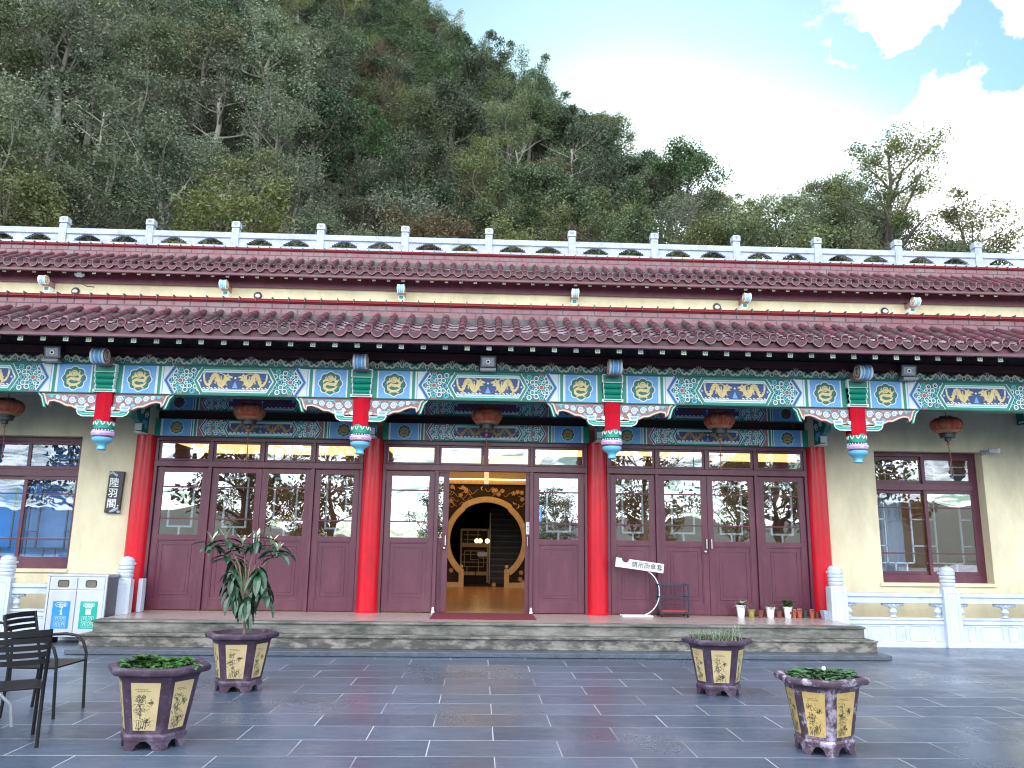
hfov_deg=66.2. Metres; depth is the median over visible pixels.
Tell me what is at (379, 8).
evergreen tree
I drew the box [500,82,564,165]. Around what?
evergreen tree
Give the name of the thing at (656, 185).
broadleaf tree
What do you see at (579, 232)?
browning tree
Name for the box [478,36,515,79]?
evergreen tree
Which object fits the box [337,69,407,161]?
broadleaf tree
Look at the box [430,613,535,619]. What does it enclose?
door mat
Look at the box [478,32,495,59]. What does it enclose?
evergreen tree
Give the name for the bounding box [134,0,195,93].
feathery tree
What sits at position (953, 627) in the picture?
stone balustrade
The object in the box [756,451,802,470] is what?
transom window
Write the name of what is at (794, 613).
potted plant
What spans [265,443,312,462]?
transom window
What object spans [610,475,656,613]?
door
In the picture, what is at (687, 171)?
evergreen tree
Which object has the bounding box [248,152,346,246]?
feathery tree
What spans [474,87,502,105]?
feathery tree
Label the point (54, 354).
floodlight
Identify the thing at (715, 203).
feathery tree
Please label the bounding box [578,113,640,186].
broadleaf tree
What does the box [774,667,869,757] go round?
planter
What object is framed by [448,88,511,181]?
broadleaf tree
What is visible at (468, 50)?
evergreen tree
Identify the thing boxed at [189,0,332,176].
grey tree
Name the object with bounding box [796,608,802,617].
potted plant
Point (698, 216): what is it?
broadleaf tree
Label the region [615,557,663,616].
umbrella sign
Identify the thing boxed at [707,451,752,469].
transom window
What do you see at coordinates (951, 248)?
evergreen tree
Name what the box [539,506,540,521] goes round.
sticker
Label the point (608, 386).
tea hall
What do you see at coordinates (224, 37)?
broadleaf tree
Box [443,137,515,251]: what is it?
broadleaf tree
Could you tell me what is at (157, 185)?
feathery tree
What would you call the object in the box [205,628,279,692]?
planter
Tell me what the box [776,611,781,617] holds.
potted plant
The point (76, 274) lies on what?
floodlight
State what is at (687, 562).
door
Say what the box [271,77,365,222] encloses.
evergreen tree
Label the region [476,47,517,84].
evergreen tree
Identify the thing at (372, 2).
evergreen tree
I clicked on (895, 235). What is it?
feathery tree
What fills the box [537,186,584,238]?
broadleaf tree
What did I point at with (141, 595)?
end slab
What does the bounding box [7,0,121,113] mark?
feathery tree
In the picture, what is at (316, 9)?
evergreen tree
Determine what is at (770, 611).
potted plant
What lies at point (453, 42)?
evergreen tree
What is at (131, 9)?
feathery tree
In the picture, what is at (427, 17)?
evergreen tree
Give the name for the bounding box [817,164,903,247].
broadleaf tree
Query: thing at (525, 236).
broadleaf tree
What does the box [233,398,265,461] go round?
lantern
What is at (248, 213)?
broadleaf tree
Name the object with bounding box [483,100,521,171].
feathery tree
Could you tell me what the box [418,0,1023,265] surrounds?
sky
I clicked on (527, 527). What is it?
card reader
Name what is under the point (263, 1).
evergreen tree
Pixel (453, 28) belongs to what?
evergreen tree
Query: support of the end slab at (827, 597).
on the steps at (154, 632)
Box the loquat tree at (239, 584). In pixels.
[192,527,298,633]
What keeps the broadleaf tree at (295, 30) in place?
on the hillside
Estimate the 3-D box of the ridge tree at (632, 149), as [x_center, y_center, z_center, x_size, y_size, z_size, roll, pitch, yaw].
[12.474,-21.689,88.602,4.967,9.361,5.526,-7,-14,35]
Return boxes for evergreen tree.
[166,0,258,131]
[188,0,261,102]
[239,24,299,94]
[246,0,274,16]
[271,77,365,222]
[279,58,329,79]
[291,67,358,160]
[305,1,338,31]
[307,0,365,45]
[308,10,377,89]
[314,30,329,64]
[317,80,364,160]
[345,85,379,142]
[347,10,374,54]
[347,97,398,173]
[352,0,380,25]
[353,50,421,113]
[357,129,446,235]
[360,6,401,33]
[360,26,422,101]
[363,0,394,26]
[369,1,418,59]
[370,173,467,249]
[380,0,414,15]
[380,130,466,193]
[381,0,429,34]
[384,0,416,19]
[392,51,431,119]
[403,0,439,38]
[403,21,449,68]
[407,28,468,107]
[410,1,433,30]
[414,55,466,97]
[415,75,494,163]
[429,8,448,39]
[430,35,481,88]
[430,38,462,68]
[434,13,468,49]
[434,103,487,189]
[436,19,469,47]
[443,45,498,103]
[444,38,481,83]
[470,181,547,252]
[473,29,514,103]
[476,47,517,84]
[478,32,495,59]
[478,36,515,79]
[485,154,574,240]
[487,76,545,165]
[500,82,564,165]
[507,44,550,82]
[517,67,562,101]
[521,124,551,161]
[531,101,568,153]
[538,76,570,157]
[539,105,596,177]
[544,144,595,187]
[547,179,628,240]
[553,117,618,184]
[562,122,646,235]
[563,103,622,181]
[572,174,660,255]
[595,153,666,205]
[606,151,677,215]
[615,213,693,256]
[632,150,659,160]
[645,134,734,228]
[918,228,984,261]
[931,238,1023,265]
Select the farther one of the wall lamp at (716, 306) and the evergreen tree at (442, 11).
the evergreen tree at (442, 11)
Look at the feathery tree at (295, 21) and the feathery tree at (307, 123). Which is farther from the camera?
the feathery tree at (295, 21)
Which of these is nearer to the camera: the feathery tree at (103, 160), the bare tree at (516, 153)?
the feathery tree at (103, 160)
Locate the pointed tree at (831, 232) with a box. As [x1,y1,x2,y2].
[785,216,874,261]
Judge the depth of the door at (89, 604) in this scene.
11.93 m
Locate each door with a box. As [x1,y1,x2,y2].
[45,577,77,635]
[72,578,105,633]
[144,467,207,609]
[201,468,262,609]
[255,469,310,610]
[307,470,359,610]
[380,471,435,611]
[397,472,449,611]
[524,474,575,612]
[532,473,583,613]
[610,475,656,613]
[659,475,710,614]
[706,476,758,614]
[758,477,810,615]
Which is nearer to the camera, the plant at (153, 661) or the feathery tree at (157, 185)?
the plant at (153, 661)
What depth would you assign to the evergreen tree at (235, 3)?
60.15 m
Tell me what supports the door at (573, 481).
in the tea hall
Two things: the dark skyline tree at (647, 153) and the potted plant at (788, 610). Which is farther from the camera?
the dark skyline tree at (647, 153)
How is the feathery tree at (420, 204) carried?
on the hillside
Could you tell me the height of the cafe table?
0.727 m
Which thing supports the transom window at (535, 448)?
in the tea hall
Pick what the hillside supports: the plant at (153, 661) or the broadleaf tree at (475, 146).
the broadleaf tree at (475, 146)
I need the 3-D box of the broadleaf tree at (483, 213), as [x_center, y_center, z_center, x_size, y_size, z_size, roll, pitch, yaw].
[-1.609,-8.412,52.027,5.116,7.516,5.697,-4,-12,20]
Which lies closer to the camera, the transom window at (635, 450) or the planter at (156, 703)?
the planter at (156, 703)
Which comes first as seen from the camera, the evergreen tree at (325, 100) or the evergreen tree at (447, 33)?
the evergreen tree at (325, 100)
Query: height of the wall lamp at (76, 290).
0.180 m
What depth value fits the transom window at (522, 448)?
13.70 m
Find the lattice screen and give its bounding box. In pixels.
[460,528,488,582]
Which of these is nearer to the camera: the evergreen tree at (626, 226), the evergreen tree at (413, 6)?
the evergreen tree at (626, 226)
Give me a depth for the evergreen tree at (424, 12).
110.64 m
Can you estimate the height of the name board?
0.706 m
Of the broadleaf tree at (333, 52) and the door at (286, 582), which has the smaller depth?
the door at (286, 582)
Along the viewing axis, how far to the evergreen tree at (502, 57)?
91.67 m
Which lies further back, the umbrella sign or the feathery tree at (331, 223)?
the feathery tree at (331, 223)
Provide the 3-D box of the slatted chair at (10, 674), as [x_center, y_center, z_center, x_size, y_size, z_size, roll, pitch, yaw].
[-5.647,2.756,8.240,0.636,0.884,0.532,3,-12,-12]
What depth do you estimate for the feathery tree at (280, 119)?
45.74 m
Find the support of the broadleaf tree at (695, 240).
on the hillside
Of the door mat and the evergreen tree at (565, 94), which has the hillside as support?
the evergreen tree at (565, 94)
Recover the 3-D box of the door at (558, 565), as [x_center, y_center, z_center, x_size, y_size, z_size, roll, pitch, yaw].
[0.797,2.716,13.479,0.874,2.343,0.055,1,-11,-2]
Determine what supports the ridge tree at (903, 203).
on the hillside
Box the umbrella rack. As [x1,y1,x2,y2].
[656,583,689,617]
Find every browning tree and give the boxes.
[335,94,388,164]
[355,37,416,102]
[363,68,414,144]
[371,203,499,251]
[424,17,455,43]
[508,156,579,219]
[550,223,614,254]
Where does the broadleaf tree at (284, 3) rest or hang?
on the hillside
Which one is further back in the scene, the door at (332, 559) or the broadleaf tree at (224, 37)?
the broadleaf tree at (224, 37)
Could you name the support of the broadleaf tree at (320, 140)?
on the hillside
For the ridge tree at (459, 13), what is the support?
on the hillside
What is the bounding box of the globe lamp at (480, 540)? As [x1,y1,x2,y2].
[478,521,481,542]
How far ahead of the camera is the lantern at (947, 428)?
13.13 m
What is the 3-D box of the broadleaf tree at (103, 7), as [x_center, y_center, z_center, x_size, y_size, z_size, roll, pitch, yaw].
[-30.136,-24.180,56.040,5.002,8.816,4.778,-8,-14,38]
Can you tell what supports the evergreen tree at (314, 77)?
on the hillside
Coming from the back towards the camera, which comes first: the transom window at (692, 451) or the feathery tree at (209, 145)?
the feathery tree at (209, 145)
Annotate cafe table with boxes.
[0,693,12,726]
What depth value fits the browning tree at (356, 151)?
65.48 m
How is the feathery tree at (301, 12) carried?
on the hillside
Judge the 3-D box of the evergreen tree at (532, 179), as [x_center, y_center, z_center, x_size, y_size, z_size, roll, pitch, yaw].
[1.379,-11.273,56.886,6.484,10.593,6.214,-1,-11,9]
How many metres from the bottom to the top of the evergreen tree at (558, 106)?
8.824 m
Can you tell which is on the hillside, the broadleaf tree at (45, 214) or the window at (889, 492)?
the broadleaf tree at (45, 214)
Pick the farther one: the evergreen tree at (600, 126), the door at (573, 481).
the evergreen tree at (600, 126)
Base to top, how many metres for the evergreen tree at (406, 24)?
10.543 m
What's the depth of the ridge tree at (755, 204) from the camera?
61.71 m
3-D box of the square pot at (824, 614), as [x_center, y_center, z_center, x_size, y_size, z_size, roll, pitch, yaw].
[5.168,3.795,12.904,0.150,0.140,0.160,1,-11,-2]
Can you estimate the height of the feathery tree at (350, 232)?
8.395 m
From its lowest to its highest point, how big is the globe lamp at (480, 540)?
2.062 m
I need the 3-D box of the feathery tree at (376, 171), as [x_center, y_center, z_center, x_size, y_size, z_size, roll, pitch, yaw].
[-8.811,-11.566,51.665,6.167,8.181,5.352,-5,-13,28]
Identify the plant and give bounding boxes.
[117,654,202,674]
[688,624,742,640]
[732,600,747,617]
[747,609,754,617]
[757,610,763,617]
[764,605,776,617]
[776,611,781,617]
[781,600,792,617]
[785,666,857,680]
[792,609,796,617]
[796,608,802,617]
[802,610,807,617]
[809,609,814,617]
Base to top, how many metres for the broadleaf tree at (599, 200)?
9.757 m
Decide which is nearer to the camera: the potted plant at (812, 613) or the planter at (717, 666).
the planter at (717, 666)
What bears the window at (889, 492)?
in the tea hall
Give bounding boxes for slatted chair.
[0,610,87,719]
[0,621,13,680]
[0,629,52,747]
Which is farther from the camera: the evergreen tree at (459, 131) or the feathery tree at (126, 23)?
the evergreen tree at (459, 131)
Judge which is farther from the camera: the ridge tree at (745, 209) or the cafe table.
the ridge tree at (745, 209)
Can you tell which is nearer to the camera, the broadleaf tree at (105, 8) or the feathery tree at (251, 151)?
the feathery tree at (251, 151)
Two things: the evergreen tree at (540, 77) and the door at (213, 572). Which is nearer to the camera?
the door at (213, 572)
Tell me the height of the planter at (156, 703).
0.612 m
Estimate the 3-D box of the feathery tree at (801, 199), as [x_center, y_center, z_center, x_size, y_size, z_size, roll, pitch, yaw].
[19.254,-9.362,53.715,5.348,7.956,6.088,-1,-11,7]
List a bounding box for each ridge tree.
[417,0,442,25]
[439,8,465,39]
[593,108,637,155]
[626,144,637,155]
[706,186,744,221]
[727,202,766,221]
[728,191,777,221]
[741,223,786,258]
[793,178,855,231]
[868,187,929,239]
[911,184,1023,262]
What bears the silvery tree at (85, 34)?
on the hillside
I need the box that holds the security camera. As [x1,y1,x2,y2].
[980,448,999,454]
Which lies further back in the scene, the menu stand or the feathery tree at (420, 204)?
the feathery tree at (420, 204)
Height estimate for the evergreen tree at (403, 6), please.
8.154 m
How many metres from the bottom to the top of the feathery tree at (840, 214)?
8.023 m
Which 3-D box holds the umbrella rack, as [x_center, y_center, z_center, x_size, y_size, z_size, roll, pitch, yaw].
[2.673,3.597,13.077,0.492,0.529,0.322,1,-11,-2]
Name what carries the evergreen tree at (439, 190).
on the hillside
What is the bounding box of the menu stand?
[470,552,486,584]
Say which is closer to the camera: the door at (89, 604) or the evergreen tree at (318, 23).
the door at (89, 604)
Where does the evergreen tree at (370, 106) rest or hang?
on the hillside
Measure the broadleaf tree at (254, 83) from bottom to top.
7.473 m
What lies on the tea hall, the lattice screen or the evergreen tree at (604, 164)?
the lattice screen
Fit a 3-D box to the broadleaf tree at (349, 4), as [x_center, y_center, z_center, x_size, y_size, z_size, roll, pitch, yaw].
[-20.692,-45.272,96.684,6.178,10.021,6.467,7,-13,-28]
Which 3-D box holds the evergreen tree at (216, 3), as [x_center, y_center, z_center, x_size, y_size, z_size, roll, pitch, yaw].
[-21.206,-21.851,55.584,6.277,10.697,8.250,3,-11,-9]
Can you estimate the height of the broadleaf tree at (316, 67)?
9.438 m
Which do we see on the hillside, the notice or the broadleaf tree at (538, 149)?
the broadleaf tree at (538, 149)
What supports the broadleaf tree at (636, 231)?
on the hillside
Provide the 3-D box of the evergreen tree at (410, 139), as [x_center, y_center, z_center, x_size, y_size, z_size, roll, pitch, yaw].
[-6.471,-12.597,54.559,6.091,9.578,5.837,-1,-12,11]
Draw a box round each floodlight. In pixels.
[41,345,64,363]
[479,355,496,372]
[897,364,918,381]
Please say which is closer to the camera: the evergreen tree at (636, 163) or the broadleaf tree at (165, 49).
the broadleaf tree at (165, 49)
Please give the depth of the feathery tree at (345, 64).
74.45 m
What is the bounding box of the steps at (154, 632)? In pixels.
[64,610,891,660]
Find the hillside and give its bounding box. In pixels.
[0,0,663,253]
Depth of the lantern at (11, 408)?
12.59 m
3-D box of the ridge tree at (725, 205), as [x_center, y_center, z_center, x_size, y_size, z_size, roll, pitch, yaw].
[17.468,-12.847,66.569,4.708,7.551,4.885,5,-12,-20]
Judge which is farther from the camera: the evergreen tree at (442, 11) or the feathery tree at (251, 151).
the evergreen tree at (442, 11)
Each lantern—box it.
[0,394,25,457]
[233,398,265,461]
[471,403,501,465]
[704,408,734,469]
[929,412,963,473]
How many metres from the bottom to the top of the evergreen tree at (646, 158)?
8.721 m
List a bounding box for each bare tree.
[57,74,148,227]
[126,0,184,138]
[488,133,547,202]
[543,127,603,186]
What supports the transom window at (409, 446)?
in the tea hall
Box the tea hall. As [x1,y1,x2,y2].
[0,240,1023,617]
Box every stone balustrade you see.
[0,555,136,639]
[826,565,1023,647]
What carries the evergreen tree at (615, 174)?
on the hillside
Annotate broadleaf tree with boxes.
[0,0,63,118]
[0,146,77,239]
[11,159,130,241]
[77,0,123,83]
[79,0,124,18]
[89,0,197,166]
[132,15,217,132]
[154,0,263,146]
[164,0,217,65]
[164,163,311,246]
[180,144,282,227]
[231,58,278,156]
[248,59,324,143]
[256,13,315,63]
[268,0,312,32]
[296,94,353,190]
[309,24,356,84]
[320,0,371,31]
[321,19,383,80]
[321,183,397,247]
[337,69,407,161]
[380,85,438,180]
[381,83,459,181]
[382,136,468,235]
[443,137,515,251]
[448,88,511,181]
[453,210,544,252]
[454,131,512,203]
[457,195,518,250]
[477,69,539,156]
[479,85,539,193]
[493,197,572,253]
[531,111,566,155]
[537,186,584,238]
[546,178,621,253]
[567,109,611,179]
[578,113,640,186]
[585,193,655,254]
[613,222,655,242]
[639,170,692,238]
[663,209,745,257]
[687,208,738,244]
[692,184,734,242]
[702,215,804,259]
[713,218,776,257]
[714,193,840,259]
[784,208,883,260]
[795,170,873,229]
[797,212,886,261]
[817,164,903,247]
[865,242,963,264]
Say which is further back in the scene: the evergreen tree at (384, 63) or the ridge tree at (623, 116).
the ridge tree at (623, 116)
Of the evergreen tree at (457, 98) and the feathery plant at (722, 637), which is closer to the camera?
the feathery plant at (722, 637)
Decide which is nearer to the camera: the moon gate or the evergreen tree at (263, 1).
the moon gate
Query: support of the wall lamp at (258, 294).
attached to the tea hall
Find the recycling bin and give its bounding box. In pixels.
[42,573,119,641]
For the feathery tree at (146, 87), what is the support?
on the hillside
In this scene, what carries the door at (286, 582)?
in the tea hall
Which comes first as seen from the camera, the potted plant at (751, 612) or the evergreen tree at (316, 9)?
the potted plant at (751, 612)
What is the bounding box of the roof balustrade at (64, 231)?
[0,216,1023,267]
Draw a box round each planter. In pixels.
[108,657,210,750]
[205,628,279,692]
[682,634,751,696]
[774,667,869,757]
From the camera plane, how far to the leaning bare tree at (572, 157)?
66.69 m
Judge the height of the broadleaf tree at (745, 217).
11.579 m
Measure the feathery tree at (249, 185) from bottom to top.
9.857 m
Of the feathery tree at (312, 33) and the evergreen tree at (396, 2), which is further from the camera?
the evergreen tree at (396, 2)
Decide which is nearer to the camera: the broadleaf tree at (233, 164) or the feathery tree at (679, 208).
the broadleaf tree at (233, 164)
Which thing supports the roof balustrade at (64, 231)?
on the tea hall
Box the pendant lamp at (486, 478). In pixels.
[484,460,488,484]
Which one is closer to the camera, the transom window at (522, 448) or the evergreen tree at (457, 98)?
the transom window at (522, 448)
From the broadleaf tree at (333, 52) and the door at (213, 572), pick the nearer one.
the door at (213, 572)
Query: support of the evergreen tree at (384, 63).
on the hillside
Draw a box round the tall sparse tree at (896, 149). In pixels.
[817,121,954,261]
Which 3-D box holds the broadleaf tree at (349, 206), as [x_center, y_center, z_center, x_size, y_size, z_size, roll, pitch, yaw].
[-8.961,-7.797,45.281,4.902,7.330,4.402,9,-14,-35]
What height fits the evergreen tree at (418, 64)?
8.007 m
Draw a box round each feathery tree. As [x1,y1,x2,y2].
[0,0,25,19]
[0,0,37,89]
[0,0,97,158]
[0,7,39,79]
[0,63,91,235]
[0,96,67,238]
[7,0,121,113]
[12,123,168,241]
[59,42,194,205]
[65,44,150,151]
[69,102,225,242]
[70,6,153,123]
[100,0,187,71]
[117,0,151,32]
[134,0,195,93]
[142,46,275,164]
[157,127,240,230]
[162,161,308,245]
[178,0,229,84]
[188,0,268,109]
[225,63,329,209]
[231,125,310,212]
[242,0,289,40]
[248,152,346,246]
[251,68,340,196]
[265,207,350,247]
[285,0,313,26]
[285,13,315,44]
[287,0,321,22]
[288,23,341,69]
[318,55,366,93]
[332,218,400,248]
[337,153,417,248]
[365,183,455,249]
[402,80,443,125]
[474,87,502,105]
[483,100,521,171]
[624,166,684,242]
[650,183,717,256]
[682,189,728,231]
[757,186,828,241]
[806,174,877,241]
[807,197,892,246]
[847,204,916,261]
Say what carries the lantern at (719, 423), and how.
hanging from the tea hall
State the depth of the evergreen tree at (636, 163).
67.26 m
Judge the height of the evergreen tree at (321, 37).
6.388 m
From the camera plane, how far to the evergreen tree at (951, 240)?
51.38 m
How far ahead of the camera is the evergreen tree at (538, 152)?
85.67 m
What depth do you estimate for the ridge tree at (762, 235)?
45.65 m
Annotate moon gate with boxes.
[420,483,550,587]
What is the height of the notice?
0.220 m
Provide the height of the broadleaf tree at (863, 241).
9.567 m
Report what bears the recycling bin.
on the paving
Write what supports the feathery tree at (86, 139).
on the hillside
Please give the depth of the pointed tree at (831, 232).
42.13 m
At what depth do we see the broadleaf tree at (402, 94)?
63.50 m
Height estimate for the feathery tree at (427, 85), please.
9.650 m
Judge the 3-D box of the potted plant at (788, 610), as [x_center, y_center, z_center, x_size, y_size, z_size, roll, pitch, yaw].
[4.609,3.756,13.121,0.230,0.286,0.233,1,-11,-2]
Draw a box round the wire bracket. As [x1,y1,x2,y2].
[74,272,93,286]
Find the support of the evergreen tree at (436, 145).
on the hillside
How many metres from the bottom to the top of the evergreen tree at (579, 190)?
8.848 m
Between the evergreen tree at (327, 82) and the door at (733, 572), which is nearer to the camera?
the door at (733, 572)
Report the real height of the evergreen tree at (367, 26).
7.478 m
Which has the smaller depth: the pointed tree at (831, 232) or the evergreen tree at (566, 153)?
the pointed tree at (831, 232)
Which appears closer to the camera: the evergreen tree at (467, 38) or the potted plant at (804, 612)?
the potted plant at (804, 612)
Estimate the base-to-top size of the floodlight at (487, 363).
0.278 m
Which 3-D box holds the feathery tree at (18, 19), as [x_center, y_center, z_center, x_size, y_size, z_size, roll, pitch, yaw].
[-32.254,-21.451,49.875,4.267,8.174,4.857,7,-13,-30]
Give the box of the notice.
[394,476,427,488]
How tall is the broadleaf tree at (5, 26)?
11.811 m
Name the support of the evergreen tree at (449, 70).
on the hillside
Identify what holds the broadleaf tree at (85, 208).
on the hillside
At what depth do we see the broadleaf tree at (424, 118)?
58.02 m
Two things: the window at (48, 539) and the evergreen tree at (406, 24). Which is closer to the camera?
the window at (48, 539)
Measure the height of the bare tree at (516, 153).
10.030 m
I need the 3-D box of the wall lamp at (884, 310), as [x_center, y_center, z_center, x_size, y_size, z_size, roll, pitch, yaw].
[8.593,-1.682,18.100,0.180,0.180,0.076,1,-11,-2]
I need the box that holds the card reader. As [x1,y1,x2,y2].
[526,522,528,533]
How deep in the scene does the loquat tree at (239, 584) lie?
8.62 m
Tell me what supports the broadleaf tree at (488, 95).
on the hillside
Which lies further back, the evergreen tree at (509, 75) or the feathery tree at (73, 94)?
the evergreen tree at (509, 75)
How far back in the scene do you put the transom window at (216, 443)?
13.53 m
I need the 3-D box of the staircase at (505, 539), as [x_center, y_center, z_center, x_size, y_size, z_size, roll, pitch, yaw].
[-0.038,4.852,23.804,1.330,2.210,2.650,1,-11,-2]
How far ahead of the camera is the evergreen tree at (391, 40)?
86.05 m
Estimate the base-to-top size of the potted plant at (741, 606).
0.271 m
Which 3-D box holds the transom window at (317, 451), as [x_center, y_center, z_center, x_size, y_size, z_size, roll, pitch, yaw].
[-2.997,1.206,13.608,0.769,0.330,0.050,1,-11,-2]
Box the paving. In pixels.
[0,640,1023,767]
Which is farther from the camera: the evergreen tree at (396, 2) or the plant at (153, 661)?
the evergreen tree at (396, 2)
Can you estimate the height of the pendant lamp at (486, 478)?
0.980 m
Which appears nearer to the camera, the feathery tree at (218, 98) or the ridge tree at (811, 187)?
the feathery tree at (218, 98)
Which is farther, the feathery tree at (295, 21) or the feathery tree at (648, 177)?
the feathery tree at (295, 21)
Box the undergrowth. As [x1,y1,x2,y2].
[1,0,765,256]
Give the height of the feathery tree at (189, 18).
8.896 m
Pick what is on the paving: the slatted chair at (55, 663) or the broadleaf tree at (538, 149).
the slatted chair at (55, 663)
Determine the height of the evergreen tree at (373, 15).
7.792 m
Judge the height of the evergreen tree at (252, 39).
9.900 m
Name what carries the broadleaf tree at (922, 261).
on the hillside
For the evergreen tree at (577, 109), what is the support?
on the hillside
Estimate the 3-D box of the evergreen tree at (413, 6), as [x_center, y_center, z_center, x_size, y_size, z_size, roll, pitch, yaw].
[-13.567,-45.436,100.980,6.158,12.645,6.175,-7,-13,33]
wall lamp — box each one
[71,287,79,293]
[254,292,261,297]
[713,303,720,309]
[881,307,888,313]
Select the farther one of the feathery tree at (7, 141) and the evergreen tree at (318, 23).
the evergreen tree at (318, 23)
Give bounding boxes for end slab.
[136,578,146,611]
[826,586,828,609]
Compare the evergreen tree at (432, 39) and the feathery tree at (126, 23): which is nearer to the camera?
the feathery tree at (126, 23)
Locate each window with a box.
[0,436,82,568]
[158,441,210,460]
[213,442,261,461]
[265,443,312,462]
[316,444,360,462]
[386,445,435,464]
[439,446,482,465]
[487,447,529,465]
[533,447,583,466]
[610,449,654,467]
[658,450,703,468]
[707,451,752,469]
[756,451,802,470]
[873,452,986,582]
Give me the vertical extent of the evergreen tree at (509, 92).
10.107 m
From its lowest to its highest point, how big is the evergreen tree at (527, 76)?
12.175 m
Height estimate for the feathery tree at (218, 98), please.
9.842 m
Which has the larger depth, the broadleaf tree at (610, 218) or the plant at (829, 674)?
the broadleaf tree at (610, 218)
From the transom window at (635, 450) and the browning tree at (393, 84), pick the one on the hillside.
the browning tree at (393, 84)
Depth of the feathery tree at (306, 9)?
91.42 m
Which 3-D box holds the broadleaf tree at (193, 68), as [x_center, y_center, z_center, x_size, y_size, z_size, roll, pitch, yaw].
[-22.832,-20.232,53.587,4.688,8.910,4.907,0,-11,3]
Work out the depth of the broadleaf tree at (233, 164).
41.44 m
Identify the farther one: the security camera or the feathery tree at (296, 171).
the feathery tree at (296, 171)
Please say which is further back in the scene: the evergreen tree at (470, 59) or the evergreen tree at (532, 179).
the evergreen tree at (470, 59)
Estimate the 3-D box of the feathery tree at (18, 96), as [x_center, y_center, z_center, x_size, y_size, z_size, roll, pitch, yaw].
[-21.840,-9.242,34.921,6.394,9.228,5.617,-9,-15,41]
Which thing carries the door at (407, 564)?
in the tea hall
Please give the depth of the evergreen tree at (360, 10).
89.53 m
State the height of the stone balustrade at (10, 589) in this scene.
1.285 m
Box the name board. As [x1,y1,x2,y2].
[104,471,125,512]
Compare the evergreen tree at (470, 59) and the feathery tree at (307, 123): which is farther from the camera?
the evergreen tree at (470, 59)
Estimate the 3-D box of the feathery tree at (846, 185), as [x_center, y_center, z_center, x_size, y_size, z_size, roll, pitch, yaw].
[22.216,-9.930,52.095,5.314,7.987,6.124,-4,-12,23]
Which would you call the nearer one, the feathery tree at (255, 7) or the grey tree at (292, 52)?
the grey tree at (292, 52)
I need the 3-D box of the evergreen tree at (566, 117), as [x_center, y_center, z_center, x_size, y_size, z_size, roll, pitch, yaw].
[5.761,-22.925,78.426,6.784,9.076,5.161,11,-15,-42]
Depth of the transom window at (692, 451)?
13.81 m
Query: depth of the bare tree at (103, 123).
39.99 m
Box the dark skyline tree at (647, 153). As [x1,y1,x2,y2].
[598,117,668,243]
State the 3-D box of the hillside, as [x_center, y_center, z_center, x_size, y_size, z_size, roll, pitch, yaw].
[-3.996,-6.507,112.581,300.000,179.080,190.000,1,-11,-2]
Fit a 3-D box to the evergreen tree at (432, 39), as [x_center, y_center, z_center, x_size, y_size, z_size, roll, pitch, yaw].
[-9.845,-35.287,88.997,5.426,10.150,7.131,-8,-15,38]
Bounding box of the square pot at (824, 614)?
[820,610,828,619]
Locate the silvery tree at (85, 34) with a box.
[3,0,134,165]
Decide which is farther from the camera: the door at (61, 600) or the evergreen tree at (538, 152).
the evergreen tree at (538, 152)
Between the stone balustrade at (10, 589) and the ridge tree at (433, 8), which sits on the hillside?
the ridge tree at (433, 8)
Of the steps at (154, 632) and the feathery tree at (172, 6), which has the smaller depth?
the steps at (154, 632)
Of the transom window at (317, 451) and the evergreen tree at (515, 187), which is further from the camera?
the evergreen tree at (515, 187)
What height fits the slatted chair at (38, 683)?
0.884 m
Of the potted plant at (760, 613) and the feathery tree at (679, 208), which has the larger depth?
the feathery tree at (679, 208)
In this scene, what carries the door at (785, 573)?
in the tea hall
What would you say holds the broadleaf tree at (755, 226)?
on the hillside
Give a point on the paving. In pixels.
(918, 707)
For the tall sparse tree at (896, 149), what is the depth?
42.99 m
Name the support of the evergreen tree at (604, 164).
on the hillside
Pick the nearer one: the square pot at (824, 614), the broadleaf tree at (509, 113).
the square pot at (824, 614)
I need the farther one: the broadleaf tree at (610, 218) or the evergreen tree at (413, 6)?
the evergreen tree at (413, 6)
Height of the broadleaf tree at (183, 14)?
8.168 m
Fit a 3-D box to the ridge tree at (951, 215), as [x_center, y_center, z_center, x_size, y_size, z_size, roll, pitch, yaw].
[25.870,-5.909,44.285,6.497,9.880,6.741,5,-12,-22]
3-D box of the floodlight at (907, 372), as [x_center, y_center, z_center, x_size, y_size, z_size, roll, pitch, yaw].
[6.272,-0.188,12.465,0.292,0.278,0.193,1,-11,-2]
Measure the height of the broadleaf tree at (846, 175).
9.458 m
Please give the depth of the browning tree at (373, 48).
75.21 m
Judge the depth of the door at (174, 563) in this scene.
13.16 m
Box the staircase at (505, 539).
[489,508,521,583]
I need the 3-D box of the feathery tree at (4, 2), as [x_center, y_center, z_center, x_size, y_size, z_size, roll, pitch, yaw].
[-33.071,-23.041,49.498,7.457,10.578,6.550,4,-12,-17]
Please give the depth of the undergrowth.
57.98 m
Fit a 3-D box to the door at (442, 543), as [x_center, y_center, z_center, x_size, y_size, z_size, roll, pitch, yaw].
[-1.534,2.674,13.426,0.870,2.343,0.101,1,-11,-2]
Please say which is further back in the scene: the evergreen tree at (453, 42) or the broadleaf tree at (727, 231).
the evergreen tree at (453, 42)
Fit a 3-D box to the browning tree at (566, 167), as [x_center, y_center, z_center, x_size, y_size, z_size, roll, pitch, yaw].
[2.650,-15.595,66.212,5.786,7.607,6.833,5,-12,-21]
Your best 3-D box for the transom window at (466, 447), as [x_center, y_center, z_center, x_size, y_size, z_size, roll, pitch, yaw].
[-0.881,1.250,13.686,0.755,0.330,0.050,1,-11,-2]
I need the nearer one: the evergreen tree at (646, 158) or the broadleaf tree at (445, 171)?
the broadleaf tree at (445, 171)
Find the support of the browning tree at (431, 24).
on the hillside
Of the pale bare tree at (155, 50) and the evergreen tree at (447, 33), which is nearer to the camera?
the pale bare tree at (155, 50)

